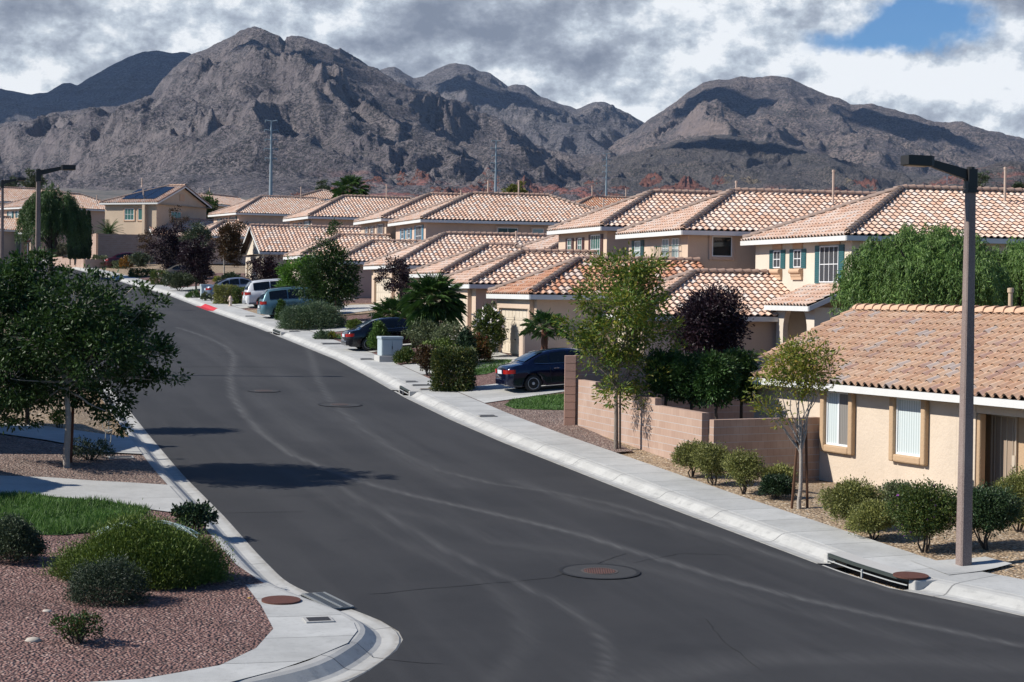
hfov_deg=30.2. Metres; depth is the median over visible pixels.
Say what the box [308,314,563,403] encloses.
red gravel ground
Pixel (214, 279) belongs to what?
shrub
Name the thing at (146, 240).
broadleaf tree
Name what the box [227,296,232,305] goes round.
fire hydrant
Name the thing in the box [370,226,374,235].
window
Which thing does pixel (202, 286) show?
utility box
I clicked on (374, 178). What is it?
hill
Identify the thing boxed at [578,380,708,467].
block wall
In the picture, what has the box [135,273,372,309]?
red gravel ground
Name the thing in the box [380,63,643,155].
mountain
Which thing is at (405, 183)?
hill
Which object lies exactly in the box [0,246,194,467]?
broadleaf tree
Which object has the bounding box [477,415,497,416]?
meter lid
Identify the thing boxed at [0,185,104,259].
house
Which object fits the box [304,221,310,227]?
window
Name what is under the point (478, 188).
hill
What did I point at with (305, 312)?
juniper
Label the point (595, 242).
window
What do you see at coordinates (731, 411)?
block wall
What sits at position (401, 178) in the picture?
hill
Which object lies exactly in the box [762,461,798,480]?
shrub
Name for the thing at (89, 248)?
cypress
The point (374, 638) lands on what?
kerb
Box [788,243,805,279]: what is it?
window
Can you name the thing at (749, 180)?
hill
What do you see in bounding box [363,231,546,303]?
house
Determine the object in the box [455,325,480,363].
shrub
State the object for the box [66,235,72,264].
cypress
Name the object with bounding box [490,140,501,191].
power pylon
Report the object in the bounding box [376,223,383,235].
window
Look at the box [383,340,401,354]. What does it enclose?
door
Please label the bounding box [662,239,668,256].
window
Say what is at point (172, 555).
juniper
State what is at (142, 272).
hedge
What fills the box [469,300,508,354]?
shrub
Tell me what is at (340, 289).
broadleaf tree
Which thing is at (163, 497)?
driveway
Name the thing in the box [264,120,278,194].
power pylon
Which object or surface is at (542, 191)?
hill
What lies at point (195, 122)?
mountain
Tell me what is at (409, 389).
storm drain inlet
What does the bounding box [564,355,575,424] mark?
wall post
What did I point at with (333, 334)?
shrub
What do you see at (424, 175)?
hill
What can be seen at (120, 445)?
driveway
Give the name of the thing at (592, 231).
house
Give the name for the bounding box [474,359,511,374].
grass
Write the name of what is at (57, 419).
shrub
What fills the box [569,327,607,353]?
tall shrub
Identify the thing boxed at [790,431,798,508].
tree stake
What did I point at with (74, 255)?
cypress
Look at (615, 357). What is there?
ash tree
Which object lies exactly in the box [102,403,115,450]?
skeleton decoration
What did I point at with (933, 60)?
sky
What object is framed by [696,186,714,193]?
hill
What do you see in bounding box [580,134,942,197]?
hill
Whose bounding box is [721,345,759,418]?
tall shrub
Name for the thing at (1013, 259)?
pepper tree
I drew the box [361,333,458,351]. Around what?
driveway
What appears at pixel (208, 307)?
red kerb paint
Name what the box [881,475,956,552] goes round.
shrub
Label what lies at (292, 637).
pavement
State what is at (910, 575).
drain cover
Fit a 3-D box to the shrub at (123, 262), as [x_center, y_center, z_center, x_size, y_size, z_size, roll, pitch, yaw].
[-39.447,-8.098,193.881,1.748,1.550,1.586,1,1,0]
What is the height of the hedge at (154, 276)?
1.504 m
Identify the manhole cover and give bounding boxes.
[247,389,279,392]
[318,402,361,406]
[559,563,640,579]
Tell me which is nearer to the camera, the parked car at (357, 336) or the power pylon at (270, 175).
the parked car at (357, 336)
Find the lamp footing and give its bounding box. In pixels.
[910,557,1011,574]
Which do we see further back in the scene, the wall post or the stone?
the wall post
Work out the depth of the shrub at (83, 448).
48.84 m
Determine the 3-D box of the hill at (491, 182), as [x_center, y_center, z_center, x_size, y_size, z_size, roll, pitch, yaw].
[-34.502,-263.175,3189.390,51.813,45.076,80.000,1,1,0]
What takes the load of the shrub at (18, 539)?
on the red gravel ground at (178, 629)
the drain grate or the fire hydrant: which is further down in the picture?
the drain grate
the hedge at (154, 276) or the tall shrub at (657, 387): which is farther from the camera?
the hedge at (154, 276)
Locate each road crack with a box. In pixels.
[349,641,440,663]
[376,553,625,593]
[706,619,758,668]
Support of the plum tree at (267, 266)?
on the ground at (1004, 546)
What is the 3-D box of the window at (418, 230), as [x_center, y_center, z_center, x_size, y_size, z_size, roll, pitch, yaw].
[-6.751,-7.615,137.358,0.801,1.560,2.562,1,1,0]
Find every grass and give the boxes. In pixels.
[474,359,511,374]
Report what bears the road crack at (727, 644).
on the road
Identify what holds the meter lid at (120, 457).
on the red gravel ground at (19, 456)
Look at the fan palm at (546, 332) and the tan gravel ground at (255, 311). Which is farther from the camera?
the tan gravel ground at (255, 311)
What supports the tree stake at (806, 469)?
on the ground at (1004, 546)
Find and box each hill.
[371,176,384,182]
[396,170,408,180]
[397,176,421,186]
[414,169,432,179]
[430,186,444,192]
[438,187,459,194]
[469,184,493,191]
[478,175,499,188]
[515,175,538,195]
[538,184,559,195]
[548,187,566,194]
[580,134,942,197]
[584,179,601,185]
[585,187,622,195]
[611,185,628,189]
[639,172,663,186]
[654,185,672,189]
[672,176,701,189]
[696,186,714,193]
[712,175,725,185]
[720,173,733,185]
[740,176,760,183]
[825,187,857,195]
[852,178,880,189]
[906,160,1023,191]
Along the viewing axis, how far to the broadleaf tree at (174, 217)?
196.04 m
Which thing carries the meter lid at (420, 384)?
on the pavement at (847, 542)
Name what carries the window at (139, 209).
in the house at (138, 211)
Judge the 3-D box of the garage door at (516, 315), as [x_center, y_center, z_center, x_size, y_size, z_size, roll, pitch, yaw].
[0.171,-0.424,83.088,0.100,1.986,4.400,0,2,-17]
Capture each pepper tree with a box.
[14,180,93,275]
[828,217,1019,315]
[990,236,1023,306]
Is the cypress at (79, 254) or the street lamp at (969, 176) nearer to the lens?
the street lamp at (969, 176)
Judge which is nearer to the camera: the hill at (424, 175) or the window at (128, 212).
the window at (128, 212)
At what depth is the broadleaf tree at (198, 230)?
161.59 m
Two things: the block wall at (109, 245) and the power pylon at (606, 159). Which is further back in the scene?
the power pylon at (606, 159)
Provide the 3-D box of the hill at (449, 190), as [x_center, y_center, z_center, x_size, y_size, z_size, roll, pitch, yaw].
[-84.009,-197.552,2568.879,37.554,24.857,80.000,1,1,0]
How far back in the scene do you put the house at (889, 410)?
48.67 m
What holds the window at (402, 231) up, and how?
in the house at (488, 211)
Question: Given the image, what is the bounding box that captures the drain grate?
[300,592,355,609]
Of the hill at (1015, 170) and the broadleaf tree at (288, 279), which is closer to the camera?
the broadleaf tree at (288, 279)
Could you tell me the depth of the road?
37.93 m
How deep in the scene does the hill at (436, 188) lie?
2636.25 m
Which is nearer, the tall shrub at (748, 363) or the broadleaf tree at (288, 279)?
the tall shrub at (748, 363)
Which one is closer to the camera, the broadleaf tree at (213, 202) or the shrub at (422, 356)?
the shrub at (422, 356)
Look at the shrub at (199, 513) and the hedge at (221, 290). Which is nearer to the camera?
the shrub at (199, 513)
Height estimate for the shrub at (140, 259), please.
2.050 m
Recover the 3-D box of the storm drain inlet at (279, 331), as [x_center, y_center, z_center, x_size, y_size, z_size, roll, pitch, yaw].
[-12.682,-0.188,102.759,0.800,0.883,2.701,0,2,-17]
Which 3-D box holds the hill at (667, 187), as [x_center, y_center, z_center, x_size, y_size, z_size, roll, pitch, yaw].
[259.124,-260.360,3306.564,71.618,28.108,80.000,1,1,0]
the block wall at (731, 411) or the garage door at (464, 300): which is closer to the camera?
the block wall at (731, 411)
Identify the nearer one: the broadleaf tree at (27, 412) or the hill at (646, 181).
the broadleaf tree at (27, 412)
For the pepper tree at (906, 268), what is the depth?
64.62 m
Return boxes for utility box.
[198,284,213,298]
[374,336,403,361]
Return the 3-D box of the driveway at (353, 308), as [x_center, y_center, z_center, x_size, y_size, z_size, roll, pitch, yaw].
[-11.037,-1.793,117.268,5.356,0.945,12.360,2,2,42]
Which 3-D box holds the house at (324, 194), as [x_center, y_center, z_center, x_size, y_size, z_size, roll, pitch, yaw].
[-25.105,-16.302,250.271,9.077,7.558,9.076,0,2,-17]
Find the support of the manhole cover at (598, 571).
on the road
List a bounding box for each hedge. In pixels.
[91,254,107,267]
[111,260,129,268]
[127,268,153,276]
[149,269,167,284]
[211,283,238,303]
[216,270,243,281]
[231,286,244,303]
[427,343,479,391]
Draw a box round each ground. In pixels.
[0,188,1023,681]
[0,435,166,483]
[0,510,272,681]
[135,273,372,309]
[247,303,376,318]
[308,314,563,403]
[487,402,631,451]
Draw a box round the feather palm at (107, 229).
[93,218,124,233]
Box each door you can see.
[248,262,257,279]
[376,277,390,303]
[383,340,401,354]
[457,298,465,330]
[501,308,527,353]
[990,414,1018,497]
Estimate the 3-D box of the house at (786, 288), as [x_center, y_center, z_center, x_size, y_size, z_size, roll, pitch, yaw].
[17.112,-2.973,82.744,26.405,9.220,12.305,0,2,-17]
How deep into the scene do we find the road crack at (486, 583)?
34.70 m
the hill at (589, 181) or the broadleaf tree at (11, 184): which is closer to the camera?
the broadleaf tree at (11, 184)
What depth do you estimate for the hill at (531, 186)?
3196.00 m
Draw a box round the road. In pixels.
[5,258,1023,681]
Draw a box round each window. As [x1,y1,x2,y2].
[7,211,13,217]
[123,207,134,220]
[137,207,141,220]
[170,210,181,220]
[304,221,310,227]
[364,227,368,235]
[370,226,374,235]
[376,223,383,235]
[398,228,404,241]
[405,228,411,241]
[414,225,423,239]
[495,225,519,235]
[530,226,545,235]
[565,238,573,252]
[576,237,584,252]
[588,234,602,255]
[631,240,643,259]
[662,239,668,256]
[672,238,678,256]
[709,235,735,259]
[769,244,785,279]
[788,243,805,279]
[814,241,844,282]
[819,390,855,454]
[888,396,928,465]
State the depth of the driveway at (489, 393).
68.87 m
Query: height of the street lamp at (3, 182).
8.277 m
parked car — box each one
[104,252,150,265]
[158,263,214,278]
[204,277,251,296]
[341,317,421,350]
[495,347,588,391]
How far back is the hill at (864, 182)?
3766.09 m
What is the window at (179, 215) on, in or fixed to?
in the house at (138, 211)
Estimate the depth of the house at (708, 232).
85.95 m
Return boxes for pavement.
[47,260,1023,595]
[95,583,356,681]
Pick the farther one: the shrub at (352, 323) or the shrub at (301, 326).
the shrub at (301, 326)
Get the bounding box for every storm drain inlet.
[271,329,287,334]
[394,385,420,395]
[820,552,936,589]
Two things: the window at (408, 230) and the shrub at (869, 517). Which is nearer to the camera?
the shrub at (869, 517)
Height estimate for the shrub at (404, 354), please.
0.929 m
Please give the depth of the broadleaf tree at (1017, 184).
249.14 m
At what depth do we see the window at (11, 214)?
236.34 m
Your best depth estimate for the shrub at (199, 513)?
38.47 m
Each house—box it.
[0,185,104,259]
[0,186,64,215]
[99,178,211,234]
[148,218,213,234]
[180,187,325,264]
[197,188,244,210]
[241,223,360,279]
[283,184,412,228]
[283,190,498,287]
[290,189,332,200]
[323,180,604,297]
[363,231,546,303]
[409,235,558,303]
[440,181,789,331]
[486,170,875,356]
[576,186,629,208]
[602,167,1023,354]
[747,288,1023,497]
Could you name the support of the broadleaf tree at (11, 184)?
on the ground at (1004, 546)
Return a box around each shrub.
[0,512,50,562]
[47,242,66,256]
[47,409,65,427]
[48,607,106,644]
[59,550,157,607]
[61,435,115,460]
[119,255,133,268]
[126,251,154,268]
[160,271,198,290]
[169,499,219,531]
[184,289,199,297]
[200,291,212,300]
[212,275,220,281]
[274,298,286,319]
[293,319,310,328]
[311,328,335,338]
[327,330,338,338]
[345,318,361,328]
[366,319,390,348]
[391,346,415,363]
[400,317,452,347]
[410,343,438,375]
[417,336,455,364]
[429,319,463,343]
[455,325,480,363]
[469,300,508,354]
[473,331,492,361]
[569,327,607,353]
[643,347,686,405]
[663,348,707,409]
[669,438,711,477]
[685,346,743,418]
[689,437,731,485]
[720,446,768,493]
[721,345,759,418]
[755,472,797,498]
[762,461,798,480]
[814,474,887,528]
[841,496,898,539]
[876,479,915,516]
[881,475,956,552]
[950,480,1023,549]
[990,465,1023,531]
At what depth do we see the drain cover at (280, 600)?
31.95 m
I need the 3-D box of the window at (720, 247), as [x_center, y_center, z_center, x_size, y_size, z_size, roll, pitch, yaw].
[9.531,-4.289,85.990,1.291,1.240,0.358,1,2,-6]
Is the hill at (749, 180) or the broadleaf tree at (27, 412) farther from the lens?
the hill at (749, 180)
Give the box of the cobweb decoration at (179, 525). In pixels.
[154,520,199,537]
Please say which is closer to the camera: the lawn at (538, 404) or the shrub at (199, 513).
the shrub at (199, 513)
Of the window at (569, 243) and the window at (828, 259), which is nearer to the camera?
the window at (828, 259)
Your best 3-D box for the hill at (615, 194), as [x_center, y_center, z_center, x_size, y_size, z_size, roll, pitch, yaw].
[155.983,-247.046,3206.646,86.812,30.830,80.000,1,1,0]
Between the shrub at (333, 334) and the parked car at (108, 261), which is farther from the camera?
the parked car at (108, 261)
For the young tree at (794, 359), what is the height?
4.369 m
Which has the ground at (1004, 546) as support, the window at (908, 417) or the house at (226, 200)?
the house at (226, 200)
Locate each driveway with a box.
[0,423,141,453]
[0,475,183,511]
[178,286,199,290]
[232,298,356,307]
[264,304,381,318]
[309,321,364,332]
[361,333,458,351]
[402,352,517,373]
[458,384,563,402]
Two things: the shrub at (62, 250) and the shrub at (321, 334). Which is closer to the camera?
the shrub at (321, 334)
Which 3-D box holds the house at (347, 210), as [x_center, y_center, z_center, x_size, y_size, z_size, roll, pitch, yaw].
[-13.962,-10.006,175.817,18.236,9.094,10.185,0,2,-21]
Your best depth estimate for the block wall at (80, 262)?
199.59 m
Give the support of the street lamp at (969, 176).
on the lamp footing
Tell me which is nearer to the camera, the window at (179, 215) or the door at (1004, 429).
the door at (1004, 429)
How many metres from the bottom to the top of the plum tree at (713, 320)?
4.841 m
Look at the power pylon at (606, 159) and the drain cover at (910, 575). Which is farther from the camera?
the power pylon at (606, 159)
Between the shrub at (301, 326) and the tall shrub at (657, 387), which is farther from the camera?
the shrub at (301, 326)
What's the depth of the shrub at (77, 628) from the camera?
28.21 m
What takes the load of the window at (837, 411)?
in the house at (889, 410)
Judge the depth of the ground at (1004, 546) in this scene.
44.53 m
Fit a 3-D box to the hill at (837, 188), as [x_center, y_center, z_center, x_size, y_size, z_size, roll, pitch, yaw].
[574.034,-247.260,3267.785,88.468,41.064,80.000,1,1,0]
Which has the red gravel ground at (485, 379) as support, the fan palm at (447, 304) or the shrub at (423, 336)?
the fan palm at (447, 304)
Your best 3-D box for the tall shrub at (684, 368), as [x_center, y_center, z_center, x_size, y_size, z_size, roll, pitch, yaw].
[5.032,1.827,53.643,1.509,3.286,1.637,1,1,0]
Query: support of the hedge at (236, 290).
on the ground at (1004, 546)
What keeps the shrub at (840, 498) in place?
on the ground at (1004, 546)
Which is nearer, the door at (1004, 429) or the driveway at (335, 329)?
the door at (1004, 429)
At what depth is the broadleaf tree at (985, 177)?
249.26 m
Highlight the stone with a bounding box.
[25,637,41,641]
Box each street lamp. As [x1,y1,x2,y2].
[0,177,25,281]
[35,165,75,354]
[901,155,978,565]
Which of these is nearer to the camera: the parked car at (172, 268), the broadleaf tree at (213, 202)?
the parked car at (172, 268)
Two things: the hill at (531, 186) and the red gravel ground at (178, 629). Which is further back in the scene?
the hill at (531, 186)
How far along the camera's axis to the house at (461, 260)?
109.23 m
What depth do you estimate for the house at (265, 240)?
155.35 m
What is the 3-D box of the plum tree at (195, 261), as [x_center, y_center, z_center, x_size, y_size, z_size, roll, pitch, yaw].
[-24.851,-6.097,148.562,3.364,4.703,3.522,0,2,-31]
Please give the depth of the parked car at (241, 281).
134.88 m
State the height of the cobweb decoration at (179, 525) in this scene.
0.272 m
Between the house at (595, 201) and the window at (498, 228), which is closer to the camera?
the window at (498, 228)
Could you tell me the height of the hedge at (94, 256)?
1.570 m
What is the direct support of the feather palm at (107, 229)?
on the ground at (1004, 546)
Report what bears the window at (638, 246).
in the house at (708, 232)
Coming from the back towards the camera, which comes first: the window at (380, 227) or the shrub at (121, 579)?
the window at (380, 227)
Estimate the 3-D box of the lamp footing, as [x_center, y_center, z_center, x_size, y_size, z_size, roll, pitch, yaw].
[8.804,4.331,36.741,1.600,0.137,1.500,0,2,-17]
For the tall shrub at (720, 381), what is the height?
3.550 m
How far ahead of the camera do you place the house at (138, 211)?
217.37 m
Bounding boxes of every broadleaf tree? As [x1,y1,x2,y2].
[0,174,23,188]
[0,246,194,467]
[0,256,71,424]
[19,167,48,188]
[136,227,159,265]
[168,204,189,235]
[179,221,214,279]
[201,191,221,220]
[208,221,247,274]
[274,254,320,287]
[288,217,363,313]
[314,178,330,190]
[501,180,527,194]
[978,171,990,186]
[1011,181,1023,187]
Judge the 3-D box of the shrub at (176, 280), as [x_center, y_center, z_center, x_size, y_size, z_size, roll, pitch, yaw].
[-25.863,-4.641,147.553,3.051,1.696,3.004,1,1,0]
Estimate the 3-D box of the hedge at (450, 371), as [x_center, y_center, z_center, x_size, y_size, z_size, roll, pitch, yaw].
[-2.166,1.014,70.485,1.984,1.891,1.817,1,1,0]
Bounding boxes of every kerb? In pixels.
[8,286,402,681]
[42,260,1023,615]
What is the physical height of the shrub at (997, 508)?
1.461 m
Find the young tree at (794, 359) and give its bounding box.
[742,329,847,508]
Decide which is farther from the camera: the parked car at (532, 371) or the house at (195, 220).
the house at (195, 220)
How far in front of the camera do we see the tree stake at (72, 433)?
48.25 m
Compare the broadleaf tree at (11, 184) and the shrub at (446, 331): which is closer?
the shrub at (446, 331)
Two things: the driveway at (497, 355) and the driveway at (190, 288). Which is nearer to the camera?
the driveway at (497, 355)
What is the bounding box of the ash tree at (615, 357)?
[545,241,691,448]
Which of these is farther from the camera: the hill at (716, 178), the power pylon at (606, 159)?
the hill at (716, 178)
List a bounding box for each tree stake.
[70,397,73,462]
[619,388,620,448]
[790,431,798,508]
[805,430,808,507]
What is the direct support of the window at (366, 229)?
in the house at (374, 225)
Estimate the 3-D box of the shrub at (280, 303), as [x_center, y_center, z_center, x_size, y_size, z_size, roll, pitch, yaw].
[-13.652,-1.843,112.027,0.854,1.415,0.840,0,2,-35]
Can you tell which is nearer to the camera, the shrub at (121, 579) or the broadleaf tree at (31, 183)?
the shrub at (121, 579)
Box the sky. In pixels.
[0,0,1023,137]
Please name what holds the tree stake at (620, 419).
on the pink gravel ground at (552, 419)
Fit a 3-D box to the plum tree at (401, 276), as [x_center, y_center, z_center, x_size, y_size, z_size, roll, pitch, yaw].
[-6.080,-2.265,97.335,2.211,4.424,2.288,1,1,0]
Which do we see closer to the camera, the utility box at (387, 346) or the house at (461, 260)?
the utility box at (387, 346)
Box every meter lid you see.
[108,456,133,458]
[302,616,334,622]
[410,384,430,385]
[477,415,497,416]
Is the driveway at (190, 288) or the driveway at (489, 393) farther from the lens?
the driveway at (190, 288)
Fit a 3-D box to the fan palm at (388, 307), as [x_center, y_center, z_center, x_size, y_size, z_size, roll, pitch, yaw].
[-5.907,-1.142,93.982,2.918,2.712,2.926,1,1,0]
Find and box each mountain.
[0,26,710,201]
[0,50,190,123]
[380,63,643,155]
[598,76,1023,175]
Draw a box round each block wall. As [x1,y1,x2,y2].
[53,257,110,267]
[91,233,233,264]
[574,355,760,427]
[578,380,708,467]
[709,417,819,480]
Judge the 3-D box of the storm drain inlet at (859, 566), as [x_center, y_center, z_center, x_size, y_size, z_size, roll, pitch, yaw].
[6.919,4.731,36.600,0.873,0.896,3.085,0,2,-24]
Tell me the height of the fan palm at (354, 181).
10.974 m
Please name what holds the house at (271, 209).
on the ground at (1004, 546)
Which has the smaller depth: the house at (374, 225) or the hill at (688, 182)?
the house at (374, 225)
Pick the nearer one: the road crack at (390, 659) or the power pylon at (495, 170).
the road crack at (390, 659)
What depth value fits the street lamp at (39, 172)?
74.83 m
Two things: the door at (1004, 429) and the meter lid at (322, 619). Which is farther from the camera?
the door at (1004, 429)
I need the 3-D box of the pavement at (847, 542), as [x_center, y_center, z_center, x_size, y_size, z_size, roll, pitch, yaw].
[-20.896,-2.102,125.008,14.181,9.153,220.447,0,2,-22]
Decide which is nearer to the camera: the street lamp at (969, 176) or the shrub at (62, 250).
the street lamp at (969, 176)
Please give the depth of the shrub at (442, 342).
78.74 m
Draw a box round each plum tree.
[143,221,186,269]
[174,234,217,288]
[244,254,281,280]
[373,254,412,300]
[661,280,754,354]
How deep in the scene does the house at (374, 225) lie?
146.62 m
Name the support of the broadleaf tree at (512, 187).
on the ground at (1004, 546)
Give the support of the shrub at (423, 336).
on the ground at (1004, 546)
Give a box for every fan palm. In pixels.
[330,174,369,198]
[367,294,408,318]
[395,270,467,338]
[518,309,569,348]
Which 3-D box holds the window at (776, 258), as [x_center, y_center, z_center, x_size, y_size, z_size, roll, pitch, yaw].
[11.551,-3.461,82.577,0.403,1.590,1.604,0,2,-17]
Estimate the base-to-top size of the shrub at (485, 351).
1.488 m
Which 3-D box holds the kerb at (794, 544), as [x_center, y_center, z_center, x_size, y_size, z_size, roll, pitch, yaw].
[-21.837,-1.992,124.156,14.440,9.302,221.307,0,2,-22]
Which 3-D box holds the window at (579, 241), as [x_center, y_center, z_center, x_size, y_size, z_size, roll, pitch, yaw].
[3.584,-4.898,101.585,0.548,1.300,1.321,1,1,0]
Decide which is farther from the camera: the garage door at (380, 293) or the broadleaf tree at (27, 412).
the garage door at (380, 293)
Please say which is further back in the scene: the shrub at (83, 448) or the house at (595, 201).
the house at (595, 201)
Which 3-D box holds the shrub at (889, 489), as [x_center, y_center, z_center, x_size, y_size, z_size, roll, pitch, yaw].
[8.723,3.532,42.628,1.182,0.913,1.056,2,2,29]
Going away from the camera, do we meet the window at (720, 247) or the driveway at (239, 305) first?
the window at (720, 247)
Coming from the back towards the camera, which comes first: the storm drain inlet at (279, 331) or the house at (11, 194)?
the house at (11, 194)
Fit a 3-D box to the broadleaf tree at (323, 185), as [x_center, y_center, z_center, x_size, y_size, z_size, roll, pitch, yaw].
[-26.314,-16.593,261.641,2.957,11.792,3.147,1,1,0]
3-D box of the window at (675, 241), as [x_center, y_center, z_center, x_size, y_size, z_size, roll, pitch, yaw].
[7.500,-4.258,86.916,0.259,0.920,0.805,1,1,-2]
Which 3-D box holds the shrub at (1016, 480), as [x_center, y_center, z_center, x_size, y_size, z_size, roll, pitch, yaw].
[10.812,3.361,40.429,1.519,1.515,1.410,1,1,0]
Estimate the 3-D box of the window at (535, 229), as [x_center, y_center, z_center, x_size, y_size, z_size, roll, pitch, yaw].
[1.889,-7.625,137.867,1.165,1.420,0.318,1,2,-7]
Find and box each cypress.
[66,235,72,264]
[71,230,76,264]
[76,218,81,258]
[81,208,86,258]
[86,210,92,258]
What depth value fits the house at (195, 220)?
218.62 m
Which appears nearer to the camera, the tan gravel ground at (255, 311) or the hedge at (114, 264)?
the tan gravel ground at (255, 311)
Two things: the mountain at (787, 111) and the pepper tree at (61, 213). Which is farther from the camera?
the mountain at (787, 111)
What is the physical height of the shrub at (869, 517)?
0.975 m
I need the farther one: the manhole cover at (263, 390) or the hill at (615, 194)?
the hill at (615, 194)
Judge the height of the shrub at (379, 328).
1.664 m
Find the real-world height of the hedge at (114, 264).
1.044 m
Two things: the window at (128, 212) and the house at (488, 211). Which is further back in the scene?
the window at (128, 212)
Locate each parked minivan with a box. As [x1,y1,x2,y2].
[242,278,279,305]
[257,286,344,316]
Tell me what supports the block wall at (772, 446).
on the ground at (1004, 546)
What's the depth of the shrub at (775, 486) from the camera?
45.05 m
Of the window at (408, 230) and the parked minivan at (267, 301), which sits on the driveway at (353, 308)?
the parked minivan at (267, 301)
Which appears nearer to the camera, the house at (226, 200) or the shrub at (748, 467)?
the shrub at (748, 467)
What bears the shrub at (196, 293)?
on the ground at (1004, 546)
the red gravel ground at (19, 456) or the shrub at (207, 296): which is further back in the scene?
the shrub at (207, 296)
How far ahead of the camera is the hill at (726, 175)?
3390.35 m
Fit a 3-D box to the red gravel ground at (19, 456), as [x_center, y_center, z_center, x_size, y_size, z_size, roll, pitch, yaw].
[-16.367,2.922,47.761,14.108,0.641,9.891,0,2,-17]
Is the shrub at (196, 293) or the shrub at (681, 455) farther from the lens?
the shrub at (196, 293)
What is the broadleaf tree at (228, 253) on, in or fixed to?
on the red gravel ground at (357, 301)
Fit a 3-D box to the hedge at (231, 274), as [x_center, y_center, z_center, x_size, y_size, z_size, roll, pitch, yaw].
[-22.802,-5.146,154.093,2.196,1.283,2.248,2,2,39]
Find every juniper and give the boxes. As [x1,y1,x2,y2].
[34,498,242,589]
[275,299,347,329]
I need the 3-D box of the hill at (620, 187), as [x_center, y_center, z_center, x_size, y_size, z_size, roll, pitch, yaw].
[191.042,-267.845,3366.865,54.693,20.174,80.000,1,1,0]
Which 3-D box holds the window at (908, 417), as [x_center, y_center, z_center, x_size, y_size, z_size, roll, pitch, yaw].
[10.008,2.216,47.566,0.608,1.710,1.471,0,2,-10]
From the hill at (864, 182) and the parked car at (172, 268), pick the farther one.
the hill at (864, 182)
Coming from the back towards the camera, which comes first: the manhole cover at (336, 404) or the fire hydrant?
the fire hydrant
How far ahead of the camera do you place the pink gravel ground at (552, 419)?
59.62 m
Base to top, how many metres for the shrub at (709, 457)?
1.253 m
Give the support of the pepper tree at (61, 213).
on the ground at (1004, 546)
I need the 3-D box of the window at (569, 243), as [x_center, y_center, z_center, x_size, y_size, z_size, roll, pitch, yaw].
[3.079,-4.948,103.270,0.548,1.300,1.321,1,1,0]
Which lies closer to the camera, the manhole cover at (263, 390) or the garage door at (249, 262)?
the manhole cover at (263, 390)
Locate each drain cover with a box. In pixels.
[261,595,300,604]
[893,571,928,579]
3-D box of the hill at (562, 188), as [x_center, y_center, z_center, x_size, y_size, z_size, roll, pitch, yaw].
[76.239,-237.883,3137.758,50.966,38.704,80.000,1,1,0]
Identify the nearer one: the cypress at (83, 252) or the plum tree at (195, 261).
the plum tree at (195, 261)
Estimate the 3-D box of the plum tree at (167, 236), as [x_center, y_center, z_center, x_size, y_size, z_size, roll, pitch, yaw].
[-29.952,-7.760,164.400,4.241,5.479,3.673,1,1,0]
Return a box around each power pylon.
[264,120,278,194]
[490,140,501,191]
[602,153,610,195]
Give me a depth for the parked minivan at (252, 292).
123.68 m
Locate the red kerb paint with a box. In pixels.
[197,304,216,310]

